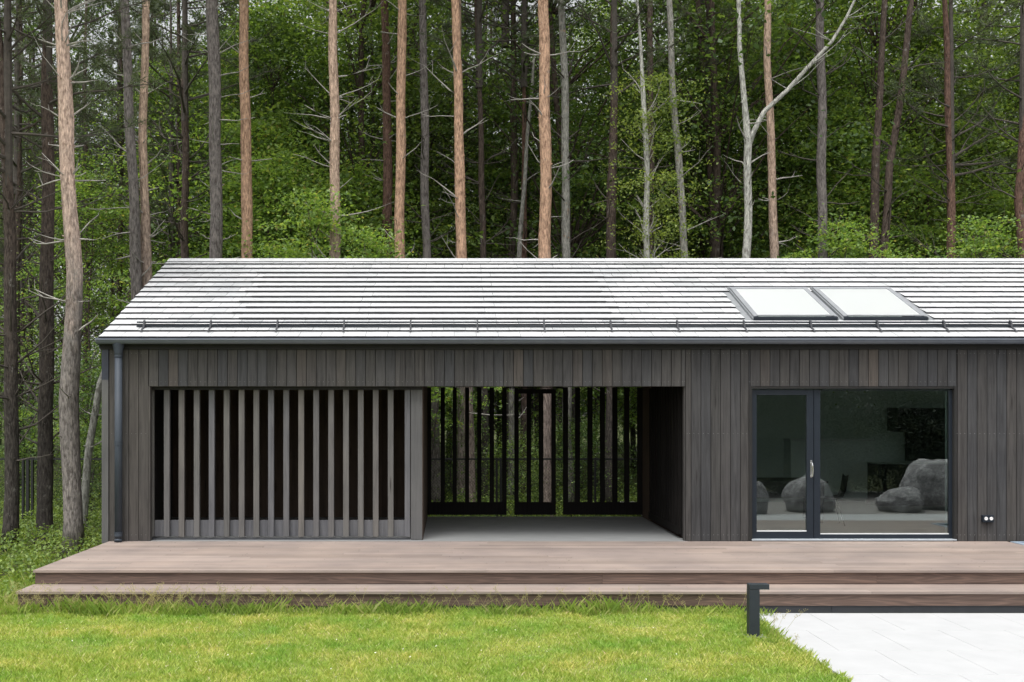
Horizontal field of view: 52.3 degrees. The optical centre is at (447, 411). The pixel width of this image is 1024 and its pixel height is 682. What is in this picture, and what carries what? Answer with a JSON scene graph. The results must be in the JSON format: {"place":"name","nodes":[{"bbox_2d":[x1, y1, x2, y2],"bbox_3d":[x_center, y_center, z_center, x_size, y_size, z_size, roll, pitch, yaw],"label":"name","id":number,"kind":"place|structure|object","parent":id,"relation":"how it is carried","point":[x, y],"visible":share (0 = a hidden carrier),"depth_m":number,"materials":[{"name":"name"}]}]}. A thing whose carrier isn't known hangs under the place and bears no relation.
{"place":"outdoors","nodes":[
{"label":"outdoors","id":0,"kind":"place"},
{"bbox_2d":[0,416,636,604],"bbox_3d":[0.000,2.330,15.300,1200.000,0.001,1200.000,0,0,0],"label":"ground","id":1,"kind":"structure","parent":0,"point":[495,435],"depth_m":35.79,"materials":[{"name":"green plant"}]},
{"bbox_2d":[0,0,94,468],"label":"pine tree","id":2,"kind":"object","parent":1,"relation":"on","point":[27,313],"visible":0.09,"depth_m":41.62,"materials":[{"name":"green plant"}]},
{"bbox_2d":[0,339,101,509],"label":"shrub","id":3,"kind":"object","parent":1,"relation":"on","point":[83,395],"visible":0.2,"depth_m":24.62,"materials":[{"name":"green plant"}]},
{"bbox_2d":[0,117,104,468],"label":"pine tree","id":4,"kind":"object","parent":1,"relation":"on","point":[22,284],"visible":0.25,"depth_m":34.53,"materials":[{"name":"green plant"}]},
{"bbox_2d":[0,0,108,488],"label":"pine tree","id":5,"kind":"object","parent":1,"relation":"on","point":[18,171],"visible":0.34,"depth_m":27.93,"materials":[{"name":"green plant"}]},
{"bbox_2d":[0,48,126,376],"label":"broadleaf tree","id":6,"kind":"object","parent":1,"relation":"on","point":[93,97],"visible":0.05,"depth_m":50.63,"materials":[{"name":"green plant"}]},
{"bbox_2d":[24,0,106,558],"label":"pine tree","id":7,"kind":"object","parent":1,"relation":"on","point":[69,436],"visible":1,"depth_m":16.48,"materials":[{"name":"brown plant"}]},
{"bbox_2d":[0,0,148,551],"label":"pine tree","id":8,"kind":"object","parent":1,"relation":"on","point":[11,427],"visible":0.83,"depth_m":17.43,"materials":[{"name":"brown plant"}]},
{"bbox_2d":[0,0,157,475],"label":"pine tree","id":9,"kind":"object","parent":1,"relation":"on","point":[86,147],"visible":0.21,"depth_m":37.38,"materials":[{"name":"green plant"}]},
{"bbox_2d":[0,160,166,470],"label":"leafy tree","id":10,"kind":"object","parent":1,"relation":"on","point":[79,187],"visible":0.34,"depth_m":28.00,"materials":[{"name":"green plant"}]},
{"bbox_2d":[0,0,167,545],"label":"pine tree","id":11,"kind":"object","parent":1,"relation":"on","point":[44,471],"visible":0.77,"depth_m":18.10,"materials":[{"name":"brown plant"}]},
{"bbox_2d":[79,370,101,535],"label":"birch tree","id":12,"kind":"object","parent":1,"relation":"on","point":[87,464],"visible":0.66,"depth_m":19.44,"materials":[{"name":"grey plant"}]},
{"bbox_2d":[0,0,196,355],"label":"broadleaf tree","id":13,"kind":"object","parent":1,"relation":"on","point":[77,36],"visible":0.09,"depth_m":39.52,"materials":[{"name":"green plant"}]},
{"bbox_2d":[22,0,196,398],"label":"pine tree","id":14,"kind":"object","parent":1,"relation":"on","point":[118,54],"visible":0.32,"depth_m":30.14,"materials":[{"name":"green plant"}]},
{"bbox_2d":[74,27,181,395],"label":"pine tree","id":15,"kind":"object","parent":1,"relation":"on","point":[106,154],"visible":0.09,"depth_m":36.47,"materials":[{"name":"green plant"}]},
{"bbox_2d":[0,42,261,399],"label":"leafy tree","id":16,"kind":"object","parent":1,"relation":"on","point":[137,156],"visible":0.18,"depth_m":29.58,"materials":[{"name":"green plant"}]},
{"bbox_2d":[94,0,168,302],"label":"pine tree","id":17,"kind":"object","parent":1,"relation":"on","point":[136,274],"visible":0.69,"depth_m":20.23,"materials":[{"name":"grey plant"}]},
{"bbox_2d":[122,0,172,306],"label":"dead pine","id":18,"kind":"object","parent":1,"relation":"on","point":[146,235],"visible":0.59,"depth_m":20.43,"materials":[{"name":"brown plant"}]},
{"bbox_2d":[83,0,227,316],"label":"pine tree","id":19,"kind":"object","parent":1,"relation":"on","point":[138,41],"visible":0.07,"depth_m":34.10,"materials":[{"name":"green plant"}]},
{"bbox_2d":[78,0,261,375],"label":"pine tree","id":20,"kind":"object","parent":1,"relation":"on","point":[169,7],"visible":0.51,"depth_m":28.09,"materials":[{"name":"brown plant"}]},
{"bbox_2d":[104,0,285,265],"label":"pine tree","id":21,"kind":"object","parent":1,"relation":"on","point":[183,85],"visible":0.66,"depth_m":24.73,"materials":[{"name":"grey plant"}]},
{"bbox_2d":[168,0,254,257],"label":"pine tree","id":22,"kind":"object","parent":1,"relation":"on","point":[215,163],"visible":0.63,"depth_m":22.20,"materials":[{"name":"grey plant"}]},
{"bbox_2d":[81,0,379,322],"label":"broadleaf tree","id":23,"kind":"object","parent":1,"relation":"on","point":[166,85],"visible":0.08,"depth_m":30.29,"materials":[{"name":"green plant"}]},
{"bbox_2d":[82,105,410,324],"bbox_3d":[-4.996,-2.741,27.225,7.958,10.162,9.268,0,0,-12],"label":"maple tree","id":24,"kind":"object","parent":1,"relation":"on","point":[254,124],"visible":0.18,"depth_m":26.13,"materials":[{"name":"green plant"}]},
{"bbox_2d":[226,0,271,257],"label":"pine tree","id":25,"kind":"object","parent":1,"relation":"on","point":[246,178],"visible":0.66,"depth_m":22.71,"materials":[{"name":"orange plant"}]},
{"bbox_2d":[55,0,449,321],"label":"leafy tree","id":26,"kind":"object","parent":1,"relation":"on","point":[296,25],"visible":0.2,"depth_m":27.98,"materials":[{"name":"green plant"}]},
{"bbox_2d":[95,0,433,275],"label":"broadleaf tree","id":27,"kind":"object","parent":1,"relation":"on","point":[284,50],"visible":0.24,"depth_m":27.08,"materials":[{"name":"green plant"}]},
{"bbox_2d":[175,133,384,257],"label":"maple tree","id":28,"kind":"object","parent":1,"relation":"on","point":[284,166],"visible":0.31,"depth_m":24.42,"materials":[{"name":"green plant"}]},
{"bbox_2d":[155,21,450,261],"bbox_3d":[-3.876,-4.968,31.863,8.631,14.626,9.185,0,0,45],"label":"broadleaf tree","id":29,"kind":"object","parent":1,"relation":"on","point":[318,47],"visible":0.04,"depth_m":31.46,"materials":[{"name":"green plant"}]},
{"bbox_2d":[79,0,537,257],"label":"broadleaf tree","id":30,"kind":"object","parent":1,"relation":"on","point":[359,25],"visible":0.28,"depth_m":27.53,"materials":[{"name":"green plant"}]},
{"bbox_2d":[0,458,636,527],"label":"wire fence","id":31,"kind":"object","parent":1,"relation":"on","point":[27,484],"visible":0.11,"depth_m":20.80,"materials":[{"name":"grey metal"}]},
{"bbox_2d":[0,482,641,600],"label":"ground cover","id":32,"kind":"object","parent":1,"relation":"on","point":[92,533],"visible":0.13,"depth_m":17.49,"materials":[{"name":"green plant"}]},
{"bbox_2d":[246,184,416,257],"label":"young maple","id":33,"kind":"object","parent":1,"relation":"on","point":[320,221],"visible":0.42,"depth_m":21.51,"materials":[{"name":"green plant"}]},
{"bbox_2d":[290,0,389,257],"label":"pine tree","id":34,"kind":"object","parent":1,"relation":"on","point":[334,138],"visible":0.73,"depth_m":22.21,"materials":[{"name":"brown plant"}]},
{"bbox_2d":[205,0,521,255],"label":"broadleaf tree","id":35,"kind":"object","parent":1,"relation":"on","point":[381,94],"visible":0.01,"depth_m":37.01,"materials":[{"name":"green plant"}]},
{"bbox_2d":[309,223,429,258],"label":"young maple","id":36,"kind":"object","parent":1,"relation":"on","point":[375,254],"visible":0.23,"depth_m":21.20,"materials":[{"name":"green plant"}]},
{"bbox_2d":[257,148,489,454],"bbox_3d":[-2.178,-2.156,27.282,8.198,8.990,7.039,0,0,3],"label":"maple tree","id":37,"kind":"object","parent":1,"relation":"on","point":[359,182],"visible":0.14,"depth_m":26.96,"materials":[{"name":"green plant"}]},
{"bbox_2d":[318,0,433,253],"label":"pine tree","id":38,"kind":"object","parent":1,"relation":"on","point":[372,110],"visible":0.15,"depth_m":30.41,"materials":[{"name":"green plant"}]},
{"bbox_2d":[352,0,409,257],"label":"pine tree","id":39,"kind":"object","parent":1,"relation":"on","point":[387,180],"visible":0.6,"depth_m":25.70,"materials":[{"name":"red plant"}]},
{"bbox_2d":[0,548,795,645],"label":"long grass","id":40,"kind":"structure","parent":1,"relation":"on","point":[98,608],"depth_m":11.85,"materials":[{"name":"green plant"}]},
{"bbox_2d":[377,0,436,257],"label":"pine tree","id":41,"kind":"object","parent":1,"relation":"on","point":[401,154],"visible":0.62,"depth_m":23.20,"materials":[{"name":"orange plant"}]},
{"bbox_2d":[237,0,587,440],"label":"broadleaf tree","id":42,"kind":"object","parent":1,"relation":"on","point":[415,52],"visible":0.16,"depth_m":31.22,"materials":[{"name":"green plant"}]},
{"bbox_2d":[388,0,454,501],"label":"grey tree","id":43,"kind":"object","parent":1,"relation":"on","point":[424,200],"visible":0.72,"depth_m":24.21,"materials":[{"name":"grey plant"}]},
{"bbox_2d":[429,0,482,499],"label":"pine tree","id":44,"kind":"object","parent":1,"relation":"on","point":[460,434],"visible":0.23,"depth_m":24.71,"materials":[{"name":"brown plant"}]},
{"bbox_2d":[375,0,538,419],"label":"pine tree","id":45,"kind":"object","parent":1,"relation":"on","point":[466,32],"visible":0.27,"depth_m":30.45,"materials":[{"name":"green plant"}]},
{"bbox_2d":[410,0,513,516],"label":"pine tree","id":46,"kind":"object","parent":1,"relation":"on","point":[459,196],"visible":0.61,"depth_m":22.72,"materials":[{"name":"orange plant"}]},
{"bbox_2d":[357,62,576,257],"bbox_3d":[-0.094,-3.908,30.507,8.223,12.481,7.752,0,0,-28],"label":"leafy tree","id":47,"kind":"object","parent":1,"relation":"on","point":[434,87],"visible":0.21,"depth_m":29.84,"materials":[{"name":"green plant"}]},
{"bbox_2d":[431,387,536,501],"bbox_3d":[0.295,0.902,25.156,4.134,3.557,3.987,0,0,-27],"label":"shrub","id":48,"kind":"object","parent":1,"relation":"on","point":[450,464],"visible":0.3,"depth_m":24.67,"materials":[{"name":"green plant"}]},
{"bbox_2d":[419,0,581,501],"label":"pine tree","id":49,"kind":"object","parent":1,"relation":"on","point":[478,13],"visible":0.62,"depth_m":25.04,"materials":[{"name":"brown plant"}]},
{"bbox_2d":[418,0,592,481],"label":"pine tree","id":50,"kind":"object","parent":1,"relation":"on","point":[514,179],"visible":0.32,"depth_m":28.53,"materials":[{"name":"brown plant"}]},
{"bbox_2d":[420,1,597,486],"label":"pine tree","id":51,"kind":"object","parent":1,"relation":"on","point":[527,89],"visible":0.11,"depth_m":31.12,"materials":[{"name":"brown plant"}]},
{"bbox_2d":[393,57,635,435],"bbox_3d":[1.223,-4.126,31.453,9.205,12.919,8.531,0,0,-19],"label":"leafy tree","id":52,"kind":"object","parent":1,"relation":"on","point":[504,157],"visible":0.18,"depth_m":30.78,"materials":[{"name":"green plant"}]},
{"bbox_2d":[447,426,585,516],"bbox_3d":[1.506,1.376,23.020,3.223,2.285,3.240,0,0,26],"label":"shrub","id":53,"kind":"object","parent":1,"relation":"on","point":[511,456],"visible":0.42,"depth_m":22.93,"materials":[{"name":"green plant"}]},
{"bbox_2d":[16,541,1023,612],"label":"timber deck","id":54,"kind":"structure","parent":1,"relation":"on","point":[881,577],"depth_m":12.53,"materials":[{"name":"brown wood"}]},
{"bbox_2d":[501,47,538,505],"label":"tree","id":55,"kind":"object","parent":1,"relation":"on","point":[510,403],"visible":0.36,"depth_m":25.76,"materials":[{"name":"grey plant"}]},
{"bbox_2d":[447,0,603,501],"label":"pine tree","id":56,"kind":"object","parent":1,"relation":"on","point":[524,56],"visible":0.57,"depth_m":26.23,"materials":[{"name":"red plant"}]},
{"bbox_2d":[431,2,624,466],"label":"broadleaf tree","id":57,"kind":"object","parent":1,"relation":"on","point":[537,416],"visible":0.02,"depth_m":43.71,"materials":[{"name":"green plant"}]},
{"bbox_2d":[505,0,590,516],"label":"pine tree","id":58,"kind":"object","parent":1,"relation":"on","point":[546,183],"visible":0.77,"depth_m":22.20,"materials":[{"name":"orange plant"}]},
{"bbox_2d":[95,258,1023,542],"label":"timber house","id":59,"kind":"structure","parent":1,"relation":"on","point":[265,398],"depth_m":15.60,"materials":[{"name":"grey wood"}]},
{"bbox_2d":[752,390,813,537],"bbox_3d":[4.934,0.770,15.347,0.924,2.197,0.125,0,0,0],"label":"glazed door","id":60,"kind":"structure","parent":59,"relation":"in","point":[809,469],"depth_m":15.35,"materials":[{"name":"black glass"}]},
{"bbox_2d":[757,477,827,522],"bbox_3d":[5.723,1.568,18.500,1.720,0.736,1.000,0,0,0],"label":"cabinet","id":61,"kind":"object","parent":59,"relation":"on","point":[780,487],"visible":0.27,"depth_m":18.05,"materials":[{"name":"black paint"}]},
{"bbox_2d":[783,439,875,498],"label":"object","id":62,"kind":"object","parent":59,"relation":"in","point":[851,458],"visible":0.76,"depth_m":21.92,"materials":[{"name":"grey"}]},
{"bbox_2d":[813,390,951,537],"bbox_3d":[6.437,0.770,15.383,2.063,2.197,0.055,0,0,0],"label":"fixed window","id":63,"kind":"structure","parent":59,"relation":"in","point":[816,393],"depth_m":15.35,"materials":[{"name":"black metal"}]},
{"bbox_2d":[866,462,944,505],"bbox_3d":[10.173,1.496,21.690,2.700,0.881,0.620,0,0,0],"label":"cabinet","id":64,"kind":"object","parent":59,"relation":"on","point":[905,483],"visible":0.64,"depth_m":21.40,"materials":[{"name":"black paint"}]},
{"bbox_2d":[887,408,944,460],"bbox_3d":[10.648,0.485,22.117,2.396,1.130,0.535,0,0,0],"label":"wall cabinet","id":65,"kind":"object","parent":59,"relation":"attached to","point":[923,429],"depth_m":22.16,"materials":[{"name":"black paint"}]},
{"bbox_2d":[500,0,622,501],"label":"grey tree","id":66,"kind":"object","parent":1,"relation":"on","point":[565,196],"visible":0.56,"depth_m":24.21,"materials":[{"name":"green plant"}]},
{"bbox_2d":[351,0,788,495],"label":"broadleaf tree","id":67,"kind":"object","parent":1,"relation":"on","point":[555,83],"visible":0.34,"depth_m":27.49,"materials":[{"name":"green plant"}]},
{"bbox_2d":[510,408,632,507],"bbox_3d":[2.759,1.184,24.120,3.077,2.752,3.004,0,0,20],"label":"shrub","id":68,"kind":"object","parent":1,"relation":"on","point":[573,431],"visible":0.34,"depth_m":24.12,"materials":[{"name":"green plant"}]},
{"bbox_2d":[522,405,636,501],"bbox_3d":[3.694,1.175,25.163,3.345,2.878,3.226,0,0,-18],"label":"shrub","id":69,"kind":"object","parent":1,"relation":"on","point":[621,443],"visible":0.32,"depth_m":25.24,"materials":[{"name":"green plant"}]},
{"bbox_2d":[453,21,763,489],"bbox_3d":[4.630,-4.208,29.632,9.482,13.096,10.441,0,0,2],"label":"leafy tree","id":70,"kind":"object","parent":1,"relation":"on","point":[596,396],"visible":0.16,"depth_m":29.09,"materials":[{"name":"green plant"}]},
{"bbox_2d":[525,0,703,501],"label":"pine tree","id":71,"kind":"object","parent":1,"relation":"on","point":[614,16],"visible":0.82,"depth_m":24.00,"materials":[{"name":"brown plant"}]},
{"bbox_2d":[607,1,672,256],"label":"grey tree","id":72,"kind":"object","parent":1,"relation":"on","point":[650,38],"visible":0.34,"depth_m":24.75,"materials":[{"name":"grey plant"}]},
{"bbox_2d":[539,0,772,399],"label":"broadleaf tree","id":73,"kind":"object","parent":1,"relation":"on","point":[589,22],"visible":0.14,"depth_m":29.25,"materials":[{"name":"green plant"}]},
{"bbox_2d":[584,0,728,257],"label":"birch tree","id":74,"kind":"object","parent":1,"relation":"on","point":[648,177],"visible":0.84,"depth_m":23.05,"materials":[{"name":"green plant"}]},
{"bbox_2d":[656,0,721,257],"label":"aspen tree","id":75,"kind":"object","parent":1,"relation":"on","point":[683,246],"visible":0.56,"depth_m":23.24,"materials":[{"name":"grey plant"}]},
{"bbox_2d":[573,0,815,416],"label":"broadleaf tree","id":76,"kind":"object","parent":1,"relation":"on","point":[763,9],"visible":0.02,"depth_m":35.20,"materials":[{"name":"green plant"}]},
{"bbox_2d":[639,0,789,257],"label":"pine tree","id":77,"kind":"object","parent":1,"relation":"on","point":[703,63],"visible":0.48,"depth_m":27.20,"materials":[{"name":"grey plant"}]},
{"bbox_2d":[472,0,958,257],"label":"broadleaf tree","id":78,"kind":"object","parent":1,"relation":"on","point":[717,223],"visible":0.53,"depth_m":26.77,"materials":[{"name":"green plant"}]},
{"bbox_2d":[578,0,918,257],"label":"leafy tree","id":79,"kind":"object","parent":1,"relation":"on","point":[722,74],"visible":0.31,"depth_m":27.36,"materials":[{"name":"green plant"}]},
{"bbox_2d":[749,0,806,257],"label":"pine tree","id":80,"kind":"object","parent":1,"relation":"on","point":[774,242],"visible":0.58,"depth_m":23.74,"materials":[{"name":"brown plant"}]},
{"bbox_2d":[722,0,875,257],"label":"aspen tree","id":81,"kind":"object","parent":1,"relation":"on","point":[748,134],"visible":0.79,"depth_m":23.42,"materials":[{"name":"grey plant"}]},
{"bbox_2d":[623,0,979,257],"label":"leafy tree","id":82,"kind":"object","parent":1,"relation":"on","point":[787,19],"visible":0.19,"depth_m":28.45,"materials":[{"name":"green plant"}]},
{"bbox_2d":[670,36,934,257],"bbox_3d":[9.848,-4.213,29.670,7.738,13.112,8.234,0,0,-40],"label":"broadleaf tree","id":83,"kind":"object","parent":1,"relation":"on","point":[794,125],"visible":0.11,"depth_m":28.64,"materials":[{"name":"green plant"}]},
{"bbox_2d":[775,0,869,257],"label":"grey tree","id":84,"kind":"object","parent":1,"relation":"on","point":[820,160],"visible":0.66,"depth_m":23.72,"materials":[{"name":"grey plant"}]},
{"bbox_2d":[656,0,996,257],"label":"broadleaf tree","id":85,"kind":"object","parent":1,"relation":"on","point":[830,21],"visible":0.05,"depth_m":32.54,"materials":[{"name":"green plant"}]},
{"bbox_2d":[777,201,908,407],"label":"young maple","id":86,"kind":"object","parent":1,"relation":"on","point":[839,233],"visible":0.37,"depth_m":23.04,"materials":[{"name":"green plant"}]},
{"bbox_2d":[752,139,974,257],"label":"maple tree","id":87,"kind":"object","parent":1,"relation":"on","point":[856,190],"visible":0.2,"depth_m":27.19,"materials":[{"name":"green plant"}]},
{"bbox_2d":[730,88,1007,257],"bbox_3d":[11.231,-3.071,28.252,8.625,10.818,7.833,0,0,43],"label":"leafy tree","id":88,"kind":"object","parent":1,"relation":"on","point":[913,227],"visible":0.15,"depth_m":27.41,"materials":[{"name":"green plant"}]},
{"bbox_2d":[725,0,1019,257],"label":"broadleaf tree","id":89,"kind":"object","parent":1,"relation":"on","point":[875,41],"visible":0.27,"depth_m":27.51,"materials":[{"name":"green plant"}]},
{"bbox_2d":[725,0,1021,257],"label":"broadleaf tree","id":90,"kind":"object","parent":1,"relation":"on","point":[919,83],"visible":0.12,"depth_m":28.34,"materials":[{"name":"green plant"}]},
{"bbox_2d":[833,0,921,257],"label":"grey tree","id":91,"kind":"object","parent":1,"relation":"on","point":[875,175],"visible":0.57,"depth_m":24.24,"materials":[{"name":"grey plant"}]},
{"bbox_2d":[753,0,1018,257],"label":"leafy tree","id":92,"kind":"object","parent":1,"relation":"on","point":[964,123],"visible":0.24,"depth_m":27.90,"materials":[{"name":"green plant"}]},
{"bbox_2d":[833,0,945,257],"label":"grey tree","id":93,"kind":"object","parent":1,"relation":"on","point":[887,206],"visible":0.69,"depth_m":24.23,"materials":[{"name":"grey plant"}]},
{"bbox_2d":[825,0,1023,250],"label":"broadleaf tree","id":94,"kind":"object","parent":1,"relation":"on","point":[997,16],"visible":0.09,"depth_m":30.15,"materials":[{"name":"green plant"}]},
{"bbox_2d":[867,0,1023,257],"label":"pine tree","id":95,"kind":"object","parent":1,"relation":"on","point":[947,69],"visible":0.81,"depth_m":24.75,"materials":[{"name":"red plant"}]},
{"bbox_2d":[892,38,1019,257],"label":"leafy tree","id":96,"kind":"object","parent":1,"relation":"on","point":[1004,114],"visible":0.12,"depth_m":29.54,"materials":[{"name":"green plant"}]},
{"bbox_2d":[893,5,1019,257],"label":"broadleaf tree","id":97,"kind":"object","parent":1,"relation":"on","point":[1006,73],"visible":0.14,"depth_m":28.44,"materials":[{"name":"green plant"}]},
{"bbox_2d":[897,211,1023,257],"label":"young maple","id":98,"kind":"object","parent":1,"relation":"on","point":[985,246],"visible":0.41,"depth_m":23.35,"materials":[{"name":"green plant"}]},
{"bbox_2d":[909,180,1023,257],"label":"maple tree","id":99,"kind":"object","parent":1,"relation":"on","point":[1000,199],"visible":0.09,"depth_m":27.96,"materials":[{"name":"green plant"}]},
{"bbox_2d":[914,0,1023,257],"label":"pine tree","id":100,"kind":"object","parent":1,"relation":"on","point":[1018,197],"visible":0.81,"depth_m":24.30,"materials":[{"name":"red plant"}]},
{"bbox_2d":[0,575,853,681],"bbox_3d":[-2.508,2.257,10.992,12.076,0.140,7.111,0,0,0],"label":"lawn grass","id":101,"kind":"structure","parent":0,"point":[201,668],"depth_m":10.12,"materials":[{"name":"green plant"}]},
{"bbox_2d":[0,581,807,641],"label":"seed stalks","id":102,"kind":"object","parent":101,"relation":"on","point":[17,591],"visible":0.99,"depth_m":11.86,"materials":[{"name":"plant"}]},
{"bbox_2d":[745,583,768,638],"bbox_3d":[3.175,2.048,10.690,0.228,0.564,0.140,0,0,0],"label":"bollard light","id":103,"kind":"object","parent":101,"relation":"on","point":[753,608],"visible":0.79,"depth_m":10.64,"materials":[{"name":"grey paint"}]},
{"bbox_2d":[0,0,1019,415],"label":"sky","id":104,"kind":"structure","parent":0,"point":[937,3],"materials":[{"name":"white"}]},
{"bbox_2d":[760,613,1023,681],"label":"paving","id":105,"kind":"structure","parent":0,"point":[924,647],"depth_m":10.38,"materials":[{"name":"white concrete"}]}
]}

